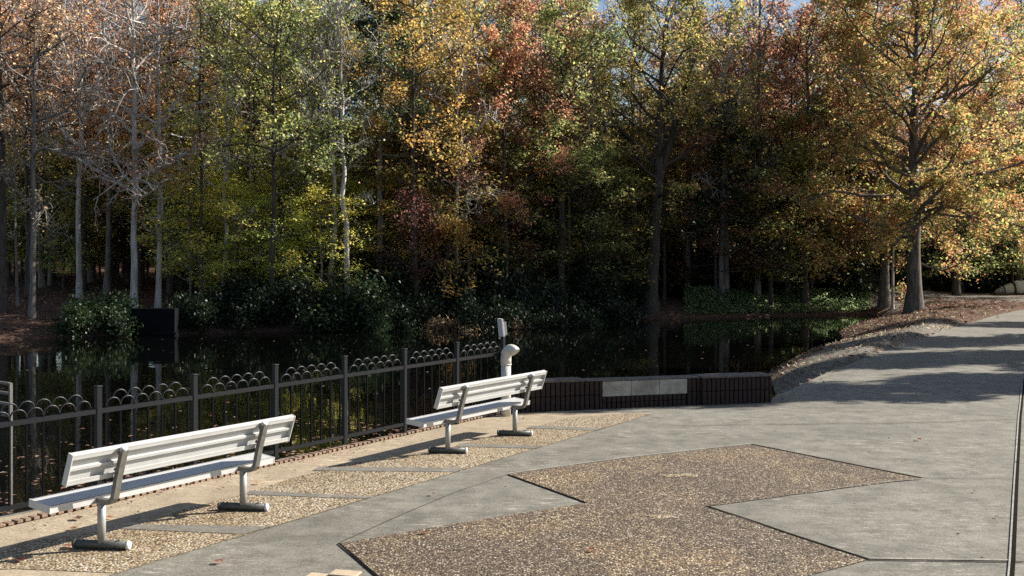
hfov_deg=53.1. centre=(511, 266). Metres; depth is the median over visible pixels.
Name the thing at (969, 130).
forest tree
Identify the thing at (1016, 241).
understory tree
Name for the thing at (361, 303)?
evergreen shrub
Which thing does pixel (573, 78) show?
tree
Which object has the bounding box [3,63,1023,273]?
wood
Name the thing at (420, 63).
gold tree
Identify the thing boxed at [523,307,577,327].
evergreen shrub
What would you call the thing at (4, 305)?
bare tree
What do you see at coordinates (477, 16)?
oak tree
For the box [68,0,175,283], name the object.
forest tree
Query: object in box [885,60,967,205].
forest tree
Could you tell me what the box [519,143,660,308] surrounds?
understory tree
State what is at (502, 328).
floodlight
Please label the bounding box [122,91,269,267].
understory tree
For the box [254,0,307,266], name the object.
slender tree
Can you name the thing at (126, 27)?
bare tree
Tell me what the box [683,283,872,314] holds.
ground cover
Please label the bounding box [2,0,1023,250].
sky
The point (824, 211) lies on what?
understory tree
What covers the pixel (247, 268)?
evergreen shrub
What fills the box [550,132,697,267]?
understory tree
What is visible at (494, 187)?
understory tree
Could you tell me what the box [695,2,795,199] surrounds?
forest tree
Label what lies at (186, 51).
forest tree
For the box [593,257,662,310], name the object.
evergreen shrub
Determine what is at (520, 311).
evergreen shrub
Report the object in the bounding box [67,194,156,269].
understory tree
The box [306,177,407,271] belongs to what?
sapling
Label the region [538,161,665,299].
understory tree
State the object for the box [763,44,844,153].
forest tree
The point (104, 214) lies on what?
understory tree
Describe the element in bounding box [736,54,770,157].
slender tree
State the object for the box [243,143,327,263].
understory tree
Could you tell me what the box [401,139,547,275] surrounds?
understory tree
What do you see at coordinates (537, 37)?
forest tree
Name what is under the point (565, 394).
retaining wall
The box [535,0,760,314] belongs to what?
oak tree
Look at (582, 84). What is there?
forest tree
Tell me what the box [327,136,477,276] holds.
understory tree
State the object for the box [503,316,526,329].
evergreen shrub
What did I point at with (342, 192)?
bare tree
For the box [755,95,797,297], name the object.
slender tree
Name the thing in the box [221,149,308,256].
understory tree
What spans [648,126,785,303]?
understory tree
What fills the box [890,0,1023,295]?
oak tree
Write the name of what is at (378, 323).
evergreen shrub
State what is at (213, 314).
evergreen shrub
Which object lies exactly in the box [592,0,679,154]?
bare tree
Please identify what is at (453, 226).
sapling
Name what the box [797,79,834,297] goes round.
slender tree
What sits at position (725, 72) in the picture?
tree
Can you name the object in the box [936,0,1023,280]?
oak tree
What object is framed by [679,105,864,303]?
understory tree
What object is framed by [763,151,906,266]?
understory tree
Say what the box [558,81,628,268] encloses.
bare tree
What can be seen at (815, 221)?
understory tree
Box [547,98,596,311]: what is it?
slender tree
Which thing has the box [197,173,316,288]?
sapling
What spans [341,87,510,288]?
understory tree
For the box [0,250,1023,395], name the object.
ground
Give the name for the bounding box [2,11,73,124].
forest tree
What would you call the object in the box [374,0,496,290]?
gold tree
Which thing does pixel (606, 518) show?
aggregate paving
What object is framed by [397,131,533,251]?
understory tree
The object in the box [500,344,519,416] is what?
vent pipe
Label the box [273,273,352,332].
evergreen shrub
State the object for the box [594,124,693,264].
understory tree
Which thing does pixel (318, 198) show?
sapling
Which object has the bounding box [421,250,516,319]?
evergreen shrub
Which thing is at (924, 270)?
evergreen shrub
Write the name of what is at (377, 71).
forest tree
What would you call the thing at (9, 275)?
forest tree
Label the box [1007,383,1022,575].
paving joint
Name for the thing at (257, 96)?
forest tree
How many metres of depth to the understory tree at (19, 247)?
64.70 m
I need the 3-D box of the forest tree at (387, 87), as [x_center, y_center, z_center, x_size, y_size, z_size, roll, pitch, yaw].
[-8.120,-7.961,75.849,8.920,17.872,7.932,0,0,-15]
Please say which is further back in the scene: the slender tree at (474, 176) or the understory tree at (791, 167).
the understory tree at (791, 167)
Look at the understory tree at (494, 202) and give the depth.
54.89 m
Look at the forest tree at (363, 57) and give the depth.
61.66 m
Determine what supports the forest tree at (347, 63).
on the ground at (41, 329)
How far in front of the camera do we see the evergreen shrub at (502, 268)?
52.29 m
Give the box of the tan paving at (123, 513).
[0,413,648,575]
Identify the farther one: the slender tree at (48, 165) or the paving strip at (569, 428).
the slender tree at (48, 165)
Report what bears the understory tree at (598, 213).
on the ground at (41, 329)
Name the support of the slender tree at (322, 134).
on the ground at (41, 329)
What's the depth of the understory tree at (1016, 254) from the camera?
77.05 m
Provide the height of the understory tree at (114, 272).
11.568 m
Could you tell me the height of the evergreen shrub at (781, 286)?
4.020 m
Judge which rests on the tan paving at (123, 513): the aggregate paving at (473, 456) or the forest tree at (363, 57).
the aggregate paving at (473, 456)
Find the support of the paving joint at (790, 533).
on the plaza
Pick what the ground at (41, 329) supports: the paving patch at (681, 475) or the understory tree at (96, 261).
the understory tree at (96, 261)
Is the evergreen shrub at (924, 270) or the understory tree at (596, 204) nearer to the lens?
the understory tree at (596, 204)
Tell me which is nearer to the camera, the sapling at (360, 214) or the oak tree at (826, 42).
the sapling at (360, 214)
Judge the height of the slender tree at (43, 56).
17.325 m
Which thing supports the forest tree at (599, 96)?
on the ground at (41, 329)
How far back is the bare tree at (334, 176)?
48.90 m
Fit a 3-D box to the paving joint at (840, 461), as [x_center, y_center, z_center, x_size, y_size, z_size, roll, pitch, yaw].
[3.770,2.290,12.165,0.045,0.001,2.508,0,0,-33]
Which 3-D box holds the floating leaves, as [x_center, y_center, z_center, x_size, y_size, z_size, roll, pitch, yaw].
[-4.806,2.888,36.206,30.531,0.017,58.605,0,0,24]
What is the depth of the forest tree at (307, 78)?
66.68 m
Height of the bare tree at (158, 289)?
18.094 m
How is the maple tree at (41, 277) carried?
on the ground at (41, 329)
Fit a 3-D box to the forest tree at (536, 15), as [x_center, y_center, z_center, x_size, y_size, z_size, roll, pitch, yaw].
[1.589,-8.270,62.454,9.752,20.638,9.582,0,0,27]
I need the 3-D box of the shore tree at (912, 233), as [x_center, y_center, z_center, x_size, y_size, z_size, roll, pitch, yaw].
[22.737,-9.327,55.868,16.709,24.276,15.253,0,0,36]
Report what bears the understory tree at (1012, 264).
on the ground at (41, 329)
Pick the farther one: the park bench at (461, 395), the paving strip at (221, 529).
the park bench at (461, 395)
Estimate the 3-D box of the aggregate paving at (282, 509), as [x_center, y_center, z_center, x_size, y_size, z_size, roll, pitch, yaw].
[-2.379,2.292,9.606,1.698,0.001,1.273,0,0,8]
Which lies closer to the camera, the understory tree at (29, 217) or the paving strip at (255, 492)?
the paving strip at (255, 492)
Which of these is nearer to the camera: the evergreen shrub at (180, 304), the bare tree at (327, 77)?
the evergreen shrub at (180, 304)
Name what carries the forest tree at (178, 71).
on the ground at (41, 329)
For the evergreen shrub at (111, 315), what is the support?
on the ground at (41, 329)
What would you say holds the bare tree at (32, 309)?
on the ground at (41, 329)
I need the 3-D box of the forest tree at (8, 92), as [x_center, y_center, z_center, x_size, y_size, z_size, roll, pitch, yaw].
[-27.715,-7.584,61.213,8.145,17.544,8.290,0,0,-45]
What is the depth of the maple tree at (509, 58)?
52.54 m
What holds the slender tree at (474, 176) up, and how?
on the ground at (41, 329)
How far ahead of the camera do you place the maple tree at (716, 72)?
65.13 m
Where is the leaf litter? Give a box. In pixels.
[1,286,1023,567]
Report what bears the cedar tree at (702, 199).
on the ground at (41, 329)
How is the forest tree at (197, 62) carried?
on the ground at (41, 329)
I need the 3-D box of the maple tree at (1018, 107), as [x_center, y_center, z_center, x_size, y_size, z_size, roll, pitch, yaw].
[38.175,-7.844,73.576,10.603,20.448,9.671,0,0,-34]
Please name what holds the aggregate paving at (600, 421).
on the tan paving at (123, 513)
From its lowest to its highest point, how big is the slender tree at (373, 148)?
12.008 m
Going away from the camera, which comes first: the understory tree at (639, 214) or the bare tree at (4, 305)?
the bare tree at (4, 305)
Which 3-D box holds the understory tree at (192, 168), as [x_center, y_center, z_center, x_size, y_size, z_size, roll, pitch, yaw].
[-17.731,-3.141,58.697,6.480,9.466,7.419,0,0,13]
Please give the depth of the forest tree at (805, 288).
61.76 m
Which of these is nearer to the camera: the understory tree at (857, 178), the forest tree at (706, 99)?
the understory tree at (857, 178)
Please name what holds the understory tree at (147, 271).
on the ground at (41, 329)
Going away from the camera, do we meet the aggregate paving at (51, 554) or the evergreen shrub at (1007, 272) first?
the aggregate paving at (51, 554)
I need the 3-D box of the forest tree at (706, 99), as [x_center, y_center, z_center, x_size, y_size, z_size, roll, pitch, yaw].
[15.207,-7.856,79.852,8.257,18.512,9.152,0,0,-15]
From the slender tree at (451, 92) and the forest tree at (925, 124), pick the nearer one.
the slender tree at (451, 92)
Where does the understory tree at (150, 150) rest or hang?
on the ground at (41, 329)
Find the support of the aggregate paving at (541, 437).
on the tan paving at (123, 513)
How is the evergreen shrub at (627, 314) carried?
on the ground at (41, 329)
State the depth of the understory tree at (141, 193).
58.65 m
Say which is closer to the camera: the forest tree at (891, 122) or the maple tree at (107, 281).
the maple tree at (107, 281)
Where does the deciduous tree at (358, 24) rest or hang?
on the ground at (41, 329)
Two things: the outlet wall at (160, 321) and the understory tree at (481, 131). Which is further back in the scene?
the understory tree at (481, 131)
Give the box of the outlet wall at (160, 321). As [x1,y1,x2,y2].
[131,308,178,335]
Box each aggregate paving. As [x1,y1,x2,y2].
[0,529,244,572]
[143,495,362,526]
[256,471,453,496]
[324,447,534,468]
[341,444,919,575]
[465,428,594,445]
[539,413,648,427]
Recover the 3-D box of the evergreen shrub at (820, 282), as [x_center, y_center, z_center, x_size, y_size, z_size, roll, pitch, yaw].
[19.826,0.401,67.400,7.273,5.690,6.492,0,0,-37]
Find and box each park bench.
[29,414,295,549]
[406,370,546,452]
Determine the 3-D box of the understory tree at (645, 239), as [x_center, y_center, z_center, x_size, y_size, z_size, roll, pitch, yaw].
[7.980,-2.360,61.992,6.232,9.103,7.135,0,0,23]
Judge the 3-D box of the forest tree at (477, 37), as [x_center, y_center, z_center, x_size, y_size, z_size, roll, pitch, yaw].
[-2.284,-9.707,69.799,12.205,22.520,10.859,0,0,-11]
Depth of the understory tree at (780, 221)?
64.79 m
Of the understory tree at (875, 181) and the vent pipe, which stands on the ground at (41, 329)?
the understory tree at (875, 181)
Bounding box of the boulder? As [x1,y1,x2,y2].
[990,280,1023,294]
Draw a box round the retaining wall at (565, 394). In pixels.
[481,372,772,416]
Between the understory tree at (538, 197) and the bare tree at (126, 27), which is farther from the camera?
the bare tree at (126, 27)
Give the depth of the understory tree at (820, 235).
64.08 m
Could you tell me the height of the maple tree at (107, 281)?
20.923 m
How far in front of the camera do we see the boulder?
75.41 m
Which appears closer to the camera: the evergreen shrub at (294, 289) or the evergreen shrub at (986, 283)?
the evergreen shrub at (294, 289)
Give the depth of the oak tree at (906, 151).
69.67 m
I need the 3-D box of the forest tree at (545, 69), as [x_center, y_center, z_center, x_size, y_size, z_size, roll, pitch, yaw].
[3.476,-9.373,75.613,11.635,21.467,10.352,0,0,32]
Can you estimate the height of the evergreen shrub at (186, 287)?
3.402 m
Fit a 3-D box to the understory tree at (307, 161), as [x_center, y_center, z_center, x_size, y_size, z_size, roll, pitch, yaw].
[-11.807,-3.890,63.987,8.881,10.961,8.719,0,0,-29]
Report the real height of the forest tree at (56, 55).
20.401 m
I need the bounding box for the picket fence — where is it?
[0,336,504,511]
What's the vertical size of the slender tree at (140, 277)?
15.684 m
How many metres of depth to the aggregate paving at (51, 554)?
8.24 m
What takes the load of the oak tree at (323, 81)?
on the ground at (41, 329)
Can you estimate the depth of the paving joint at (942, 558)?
8.03 m
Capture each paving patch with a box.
[645,513,680,518]
[659,473,697,476]
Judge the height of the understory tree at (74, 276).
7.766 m
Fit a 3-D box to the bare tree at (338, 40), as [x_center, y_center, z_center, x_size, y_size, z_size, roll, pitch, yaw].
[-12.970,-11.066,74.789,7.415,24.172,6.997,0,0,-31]
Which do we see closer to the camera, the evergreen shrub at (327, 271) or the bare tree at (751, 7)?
the evergreen shrub at (327, 271)
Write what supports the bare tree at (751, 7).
on the ground at (41, 329)
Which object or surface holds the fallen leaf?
on the aggregate paving at (51, 554)
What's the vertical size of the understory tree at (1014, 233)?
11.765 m
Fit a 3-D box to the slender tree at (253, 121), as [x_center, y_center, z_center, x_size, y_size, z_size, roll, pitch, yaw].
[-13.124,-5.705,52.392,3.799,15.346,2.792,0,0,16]
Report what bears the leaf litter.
on the ground at (41, 329)
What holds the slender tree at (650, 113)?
on the ground at (41, 329)
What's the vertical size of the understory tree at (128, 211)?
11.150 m
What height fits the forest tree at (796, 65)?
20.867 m
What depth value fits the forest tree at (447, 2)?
57.86 m
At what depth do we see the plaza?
11.55 m
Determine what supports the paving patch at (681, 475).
on the aggregate paving at (606, 518)
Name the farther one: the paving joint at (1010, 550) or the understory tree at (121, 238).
the understory tree at (121, 238)
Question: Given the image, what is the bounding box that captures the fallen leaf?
[14,556,25,560]
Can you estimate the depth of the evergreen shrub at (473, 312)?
46.88 m
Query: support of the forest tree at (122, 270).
on the ground at (41, 329)
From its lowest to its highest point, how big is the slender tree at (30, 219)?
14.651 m
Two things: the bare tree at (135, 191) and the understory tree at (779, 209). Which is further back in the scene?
the understory tree at (779, 209)
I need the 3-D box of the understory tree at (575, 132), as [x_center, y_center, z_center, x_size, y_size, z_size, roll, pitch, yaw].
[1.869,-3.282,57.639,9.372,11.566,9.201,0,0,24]
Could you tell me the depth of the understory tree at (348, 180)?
58.02 m
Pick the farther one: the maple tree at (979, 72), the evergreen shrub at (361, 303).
the maple tree at (979, 72)
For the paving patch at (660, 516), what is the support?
on the aggregate paving at (606, 518)
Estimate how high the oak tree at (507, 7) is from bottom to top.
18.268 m
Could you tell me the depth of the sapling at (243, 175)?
52.69 m
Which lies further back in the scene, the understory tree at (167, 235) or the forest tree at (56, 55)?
the forest tree at (56, 55)
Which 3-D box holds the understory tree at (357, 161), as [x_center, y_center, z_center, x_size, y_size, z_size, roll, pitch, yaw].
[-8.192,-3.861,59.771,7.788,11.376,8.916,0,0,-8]
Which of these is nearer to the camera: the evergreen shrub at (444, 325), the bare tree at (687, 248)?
the evergreen shrub at (444, 325)
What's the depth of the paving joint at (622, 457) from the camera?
12.28 m
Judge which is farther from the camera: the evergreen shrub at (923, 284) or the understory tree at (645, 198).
the evergreen shrub at (923, 284)
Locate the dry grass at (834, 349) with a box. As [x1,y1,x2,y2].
[770,304,1013,400]
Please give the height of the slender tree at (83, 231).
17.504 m
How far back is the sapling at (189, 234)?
47.74 m
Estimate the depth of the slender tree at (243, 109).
55.71 m
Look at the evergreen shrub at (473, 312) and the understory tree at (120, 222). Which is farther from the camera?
the understory tree at (120, 222)
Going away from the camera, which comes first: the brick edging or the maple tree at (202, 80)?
the brick edging
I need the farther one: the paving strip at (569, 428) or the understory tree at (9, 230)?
the understory tree at (9, 230)
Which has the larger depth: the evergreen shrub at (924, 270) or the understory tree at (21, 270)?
the evergreen shrub at (924, 270)
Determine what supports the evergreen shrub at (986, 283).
on the ground at (41, 329)
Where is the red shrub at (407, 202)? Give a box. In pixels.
[365,184,465,284]
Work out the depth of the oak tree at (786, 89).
61.86 m
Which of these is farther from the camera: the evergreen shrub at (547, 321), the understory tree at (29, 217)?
the understory tree at (29, 217)
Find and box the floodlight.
[497,318,506,338]
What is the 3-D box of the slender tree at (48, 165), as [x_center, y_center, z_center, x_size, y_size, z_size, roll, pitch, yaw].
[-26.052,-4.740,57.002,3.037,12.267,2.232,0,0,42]
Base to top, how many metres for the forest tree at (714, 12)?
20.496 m
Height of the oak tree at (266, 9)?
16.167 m
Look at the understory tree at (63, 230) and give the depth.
55.71 m
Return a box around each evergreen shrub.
[33,285,144,337]
[162,287,211,331]
[173,253,222,300]
[178,284,270,333]
[205,270,286,330]
[210,245,317,291]
[238,270,330,327]
[254,235,365,291]
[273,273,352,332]
[296,240,383,301]
[299,269,411,332]
[340,246,450,308]
[357,296,423,332]
[387,286,451,330]
[418,311,488,331]
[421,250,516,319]
[432,230,543,303]
[446,290,524,330]
[479,258,574,320]
[485,293,546,329]
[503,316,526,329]
[523,294,607,326]
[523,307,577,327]
[559,301,616,324]
[582,296,652,323]
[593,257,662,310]
[745,257,809,300]
[792,234,840,294]
[797,246,878,302]
[838,229,906,289]
[890,230,949,291]
[921,229,950,291]
[924,231,993,292]
[935,226,1015,292]
[975,229,1023,291]
[989,228,1023,280]
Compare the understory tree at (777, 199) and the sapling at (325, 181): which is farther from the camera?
the understory tree at (777, 199)
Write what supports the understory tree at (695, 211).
on the ground at (41, 329)
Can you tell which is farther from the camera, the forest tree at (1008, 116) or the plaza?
the forest tree at (1008, 116)
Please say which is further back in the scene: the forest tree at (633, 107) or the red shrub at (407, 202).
the forest tree at (633, 107)
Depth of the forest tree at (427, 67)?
75.48 m
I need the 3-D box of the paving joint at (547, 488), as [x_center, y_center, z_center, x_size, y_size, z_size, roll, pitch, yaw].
[0.340,2.290,10.626,0.023,0.001,1.562,0,0,-30]
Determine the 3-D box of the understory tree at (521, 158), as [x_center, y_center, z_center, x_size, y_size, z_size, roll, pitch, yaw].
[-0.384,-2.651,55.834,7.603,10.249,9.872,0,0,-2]
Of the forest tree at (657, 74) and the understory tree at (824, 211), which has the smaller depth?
the understory tree at (824, 211)
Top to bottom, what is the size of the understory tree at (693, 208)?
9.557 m
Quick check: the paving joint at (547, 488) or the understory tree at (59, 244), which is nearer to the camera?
the paving joint at (547, 488)
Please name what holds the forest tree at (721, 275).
on the ground at (41, 329)
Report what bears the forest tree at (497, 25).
on the ground at (41, 329)
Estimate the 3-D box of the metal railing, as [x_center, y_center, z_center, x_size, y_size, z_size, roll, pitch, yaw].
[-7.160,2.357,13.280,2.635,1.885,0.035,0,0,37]
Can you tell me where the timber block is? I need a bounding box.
[307,569,361,575]
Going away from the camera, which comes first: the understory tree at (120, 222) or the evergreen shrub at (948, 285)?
the understory tree at (120, 222)
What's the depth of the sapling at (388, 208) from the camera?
49.90 m
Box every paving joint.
[0,413,500,527]
[338,543,378,575]
[341,474,506,541]
[508,474,584,501]
[511,443,749,472]
[707,506,868,558]
[730,419,1003,424]
[752,444,922,477]
[814,478,922,491]
[869,557,1007,559]
[871,559,1023,561]
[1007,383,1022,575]
[1010,381,1023,575]
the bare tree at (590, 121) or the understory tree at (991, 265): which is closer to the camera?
the bare tree at (590, 121)
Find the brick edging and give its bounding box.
[0,411,500,527]
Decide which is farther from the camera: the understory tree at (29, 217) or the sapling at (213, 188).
the understory tree at (29, 217)
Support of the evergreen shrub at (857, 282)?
on the ground at (41, 329)
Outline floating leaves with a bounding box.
[0,322,842,514]
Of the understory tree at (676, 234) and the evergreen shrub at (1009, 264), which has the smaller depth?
the understory tree at (676, 234)
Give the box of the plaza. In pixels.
[0,309,1023,575]
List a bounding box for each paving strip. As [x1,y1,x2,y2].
[123,524,270,533]
[247,490,371,498]
[314,467,465,471]
[456,443,540,447]
[527,426,601,429]
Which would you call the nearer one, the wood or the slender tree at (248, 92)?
the slender tree at (248, 92)
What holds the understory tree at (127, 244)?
on the ground at (41, 329)
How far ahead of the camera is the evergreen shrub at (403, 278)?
49.16 m
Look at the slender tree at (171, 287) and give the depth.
54.83 m
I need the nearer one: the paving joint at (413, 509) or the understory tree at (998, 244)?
the paving joint at (413, 509)
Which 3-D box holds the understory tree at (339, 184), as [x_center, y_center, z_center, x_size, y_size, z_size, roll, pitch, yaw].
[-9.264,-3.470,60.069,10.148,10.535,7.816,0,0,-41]
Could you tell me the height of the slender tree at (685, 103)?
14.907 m
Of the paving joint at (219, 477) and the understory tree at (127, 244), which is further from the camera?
the understory tree at (127, 244)
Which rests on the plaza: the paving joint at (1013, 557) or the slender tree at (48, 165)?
the paving joint at (1013, 557)
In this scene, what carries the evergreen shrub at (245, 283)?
on the ground at (41, 329)
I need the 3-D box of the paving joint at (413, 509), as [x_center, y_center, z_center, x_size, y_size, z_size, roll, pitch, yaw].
[-0.775,2.290,9.927,0.087,0.001,3.114,0,0,26]
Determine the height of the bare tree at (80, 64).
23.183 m
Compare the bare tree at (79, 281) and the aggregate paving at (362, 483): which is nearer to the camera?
the aggregate paving at (362, 483)
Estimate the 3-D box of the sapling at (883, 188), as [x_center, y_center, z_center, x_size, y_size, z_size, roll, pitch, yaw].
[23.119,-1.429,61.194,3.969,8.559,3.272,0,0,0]
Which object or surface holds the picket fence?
on the plaza
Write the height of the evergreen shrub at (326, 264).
4.519 m
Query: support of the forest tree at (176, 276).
on the ground at (41, 329)
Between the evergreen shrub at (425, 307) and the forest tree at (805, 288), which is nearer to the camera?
the evergreen shrub at (425, 307)
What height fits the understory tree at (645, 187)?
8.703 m
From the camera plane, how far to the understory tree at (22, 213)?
62.46 m
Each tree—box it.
[0,0,102,313]
[0,0,108,318]
[1,0,70,279]
[1,0,130,286]
[1,0,150,299]
[1,0,205,294]
[2,0,119,266]
[2,1,48,141]
[2,1,65,293]
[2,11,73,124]
[2,17,72,294]
[3,0,152,282]
[3,3,109,127]
[5,98,50,306]
[5,124,74,263]
[6,98,123,280]
[6,129,130,288]
[6,133,150,275]
[6,148,74,278]
[6,152,37,276]
[6,156,75,262]
[7,0,245,307]
[8,102,191,281]
[16,0,66,179]
[18,108,155,283]
[18,168,47,276]
[19,12,88,285]
[19,72,62,282]
[36,0,126,274]
[42,0,264,291]
[47,106,152,282]
[48,0,126,292]
[52,0,255,307]
[52,196,104,277]
[58,127,155,279]
[65,176,101,278]
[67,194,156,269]
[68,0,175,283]
[87,163,150,266]
[88,0,141,131]
[88,33,174,273]
[88,139,163,284]
[90,138,175,284]
[100,108,222,287]
[102,113,271,272]
[103,0,252,282]
[103,122,209,249]
[105,144,227,296]
[113,178,176,270]
[114,15,163,290]
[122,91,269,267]
[126,16,224,273]
[130,0,267,183]
[135,0,353,225]
[144,0,226,293]
[148,0,259,298]
[148,53,216,113]
[148,131,240,267]
[168,0,312,295]
[171,0,320,256]
[172,0,389,321]
[182,34,282,244]
[188,0,264,258]
[188,22,319,253]
[193,0,386,231]
[212,15,372,175]
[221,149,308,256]
[222,3,297,253]
[222,20,282,245]
[223,0,392,262]
[231,51,320,255]
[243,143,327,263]
[244,0,414,302]
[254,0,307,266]
[256,176,309,246]
[260,0,382,288]
[260,5,410,186]
[261,126,357,255]
[282,122,438,266]
[286,26,340,205]
[287,1,370,128]
[289,0,370,209]
[289,0,389,221]
[290,63,333,149]
[291,131,423,259]
[302,0,444,175]
[306,18,445,213]
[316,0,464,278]
[316,104,434,263]
[320,0,497,295]
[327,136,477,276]
[328,95,503,268]
[336,0,487,187]
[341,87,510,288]
[346,48,447,168]
[359,86,391,252]
[371,0,497,134]
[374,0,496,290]
[374,88,526,281]
[378,3,448,272]
[382,14,468,270]
[385,0,557,222]
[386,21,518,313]
[390,0,522,179]
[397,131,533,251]
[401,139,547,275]
[403,0,563,204]
[419,16,584,283]
[429,154,542,265]
[430,4,579,182]
[432,127,503,300]
[433,163,530,273]
[435,0,609,290]
[435,75,483,212]
[439,126,574,286]
[462,175,553,283]
[466,0,606,262]
[472,0,638,314]
[478,0,537,150]
[478,0,598,283]
[484,0,606,132]
[489,0,652,275]
[491,103,628,275]
[493,134,583,266]
[496,133,567,265]
[507,9,654,209]
[512,140,641,279]
[514,29,653,273]
[517,116,645,275]
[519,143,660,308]
[521,159,650,278]
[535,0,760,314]
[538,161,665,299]
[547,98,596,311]
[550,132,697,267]
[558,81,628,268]
[572,0,700,295]
[573,1,665,134]
[589,159,676,266]
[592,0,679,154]
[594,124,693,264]
[594,165,695,270]
[598,120,697,262]
[601,155,691,296]
[611,1,765,250]
[613,19,707,201]
[626,0,748,297]
[626,159,704,286]
[627,79,677,206]
[635,0,774,253]
[636,89,685,299]
[643,8,816,287]
[644,137,736,261]
[644,166,708,248]
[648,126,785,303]
[659,0,825,304]
[665,51,735,252]
[667,32,762,286]
[674,162,781,278]
[677,64,719,159]
[678,94,790,303]
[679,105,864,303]
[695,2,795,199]
[705,0,814,240]
[705,119,853,310]
[711,0,824,301]
[716,131,827,257]
[718,5,880,302]
[729,0,994,309]
[729,157,831,269]
[730,196,826,281]
[736,0,912,307]
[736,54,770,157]
[744,155,877,271]
[749,18,849,105]
[750,126,875,295]
[752,0,1023,313]
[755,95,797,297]
[756,10,898,296]
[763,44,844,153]
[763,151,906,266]
[774,0,937,258]
[776,167,866,286]
[781,140,905,282]
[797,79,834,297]
[814,44,919,193]
[830,141,905,245]
[854,0,996,252]
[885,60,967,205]
[888,160,947,282]
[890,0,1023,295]
[918,86,1010,231]
[919,0,1019,195]
[920,159,1017,292]
[922,161,1010,287]
[932,205,1001,292]
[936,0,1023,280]
[961,153,1023,281]
[964,164,1018,283]
[968,2,1023,216]
[968,141,1023,270]
[970,49,1023,226]
[987,70,1023,213]
[993,185,1023,280]
[1006,217,1023,275]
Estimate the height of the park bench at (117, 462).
0.867 m
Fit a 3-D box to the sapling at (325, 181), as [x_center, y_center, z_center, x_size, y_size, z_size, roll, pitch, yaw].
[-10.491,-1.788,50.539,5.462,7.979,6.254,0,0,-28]
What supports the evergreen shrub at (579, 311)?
on the ground at (41, 329)
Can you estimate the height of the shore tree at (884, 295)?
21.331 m
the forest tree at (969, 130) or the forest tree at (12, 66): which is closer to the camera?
the forest tree at (12, 66)
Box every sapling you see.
[118,155,253,295]
[142,160,270,295]
[149,138,291,281]
[173,180,289,294]
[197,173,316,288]
[228,194,343,290]
[246,151,367,280]
[261,156,390,279]
[261,183,374,293]
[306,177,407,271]
[339,184,441,296]
[394,209,500,316]
[866,173,908,309]
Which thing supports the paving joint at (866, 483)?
on the plaza
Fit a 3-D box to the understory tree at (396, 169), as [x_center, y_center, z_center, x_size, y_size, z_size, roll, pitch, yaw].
[-5.356,-3.194,52.567,9.086,11.213,8.920,0,0,-27]
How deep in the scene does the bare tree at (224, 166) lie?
48.08 m
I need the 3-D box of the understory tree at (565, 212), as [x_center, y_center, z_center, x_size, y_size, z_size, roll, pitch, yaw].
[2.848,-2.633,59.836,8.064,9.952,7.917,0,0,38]
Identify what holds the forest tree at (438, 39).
on the ground at (41, 329)
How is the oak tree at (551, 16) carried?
on the ground at (41, 329)
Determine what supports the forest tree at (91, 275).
on the ground at (41, 329)
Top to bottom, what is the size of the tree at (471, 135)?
15.144 m
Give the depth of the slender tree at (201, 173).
46.87 m
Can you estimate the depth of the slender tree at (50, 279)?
58.47 m
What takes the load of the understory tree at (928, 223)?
on the ground at (41, 329)
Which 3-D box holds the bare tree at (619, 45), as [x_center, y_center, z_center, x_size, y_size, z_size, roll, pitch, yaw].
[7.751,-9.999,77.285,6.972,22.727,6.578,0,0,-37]
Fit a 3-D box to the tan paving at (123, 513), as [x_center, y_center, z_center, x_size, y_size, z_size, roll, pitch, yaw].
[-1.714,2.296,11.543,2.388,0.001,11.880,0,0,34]
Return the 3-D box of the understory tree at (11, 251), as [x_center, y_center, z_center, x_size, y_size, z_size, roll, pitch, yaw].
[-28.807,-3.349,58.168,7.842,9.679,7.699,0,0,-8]
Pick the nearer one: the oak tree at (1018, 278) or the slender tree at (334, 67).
the slender tree at (334, 67)
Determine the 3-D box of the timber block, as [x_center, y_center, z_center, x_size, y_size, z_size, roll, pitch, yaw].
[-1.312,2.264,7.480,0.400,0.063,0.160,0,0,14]
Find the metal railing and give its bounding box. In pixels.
[0,381,12,503]
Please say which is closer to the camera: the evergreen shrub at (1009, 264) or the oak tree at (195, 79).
the oak tree at (195, 79)
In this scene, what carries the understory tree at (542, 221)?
on the ground at (41, 329)
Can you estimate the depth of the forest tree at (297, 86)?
61.91 m
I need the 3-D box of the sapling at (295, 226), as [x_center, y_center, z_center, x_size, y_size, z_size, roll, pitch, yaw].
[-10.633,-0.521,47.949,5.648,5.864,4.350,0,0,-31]
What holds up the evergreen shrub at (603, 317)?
on the ground at (41, 329)
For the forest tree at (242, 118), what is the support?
on the ground at (41, 329)
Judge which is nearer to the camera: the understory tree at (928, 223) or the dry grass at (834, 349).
the dry grass at (834, 349)
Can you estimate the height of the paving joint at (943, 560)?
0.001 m
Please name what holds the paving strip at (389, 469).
on the tan paving at (123, 513)
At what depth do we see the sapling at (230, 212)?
47.08 m
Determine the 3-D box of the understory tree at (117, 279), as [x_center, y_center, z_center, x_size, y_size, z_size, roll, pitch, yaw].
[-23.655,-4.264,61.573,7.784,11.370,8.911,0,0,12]
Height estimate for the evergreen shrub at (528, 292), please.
4.519 m
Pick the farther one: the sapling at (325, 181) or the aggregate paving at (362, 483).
the sapling at (325, 181)
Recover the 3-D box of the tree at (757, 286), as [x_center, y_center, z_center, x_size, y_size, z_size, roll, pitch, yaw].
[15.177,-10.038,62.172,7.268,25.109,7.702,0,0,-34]
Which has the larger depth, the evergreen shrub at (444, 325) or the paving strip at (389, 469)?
the evergreen shrub at (444, 325)
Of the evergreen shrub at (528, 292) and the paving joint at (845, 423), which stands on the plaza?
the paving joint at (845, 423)
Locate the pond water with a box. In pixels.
[0,314,886,514]
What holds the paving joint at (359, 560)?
on the aggregate paving at (606, 518)
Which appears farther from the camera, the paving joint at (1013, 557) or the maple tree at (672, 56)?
the maple tree at (672, 56)

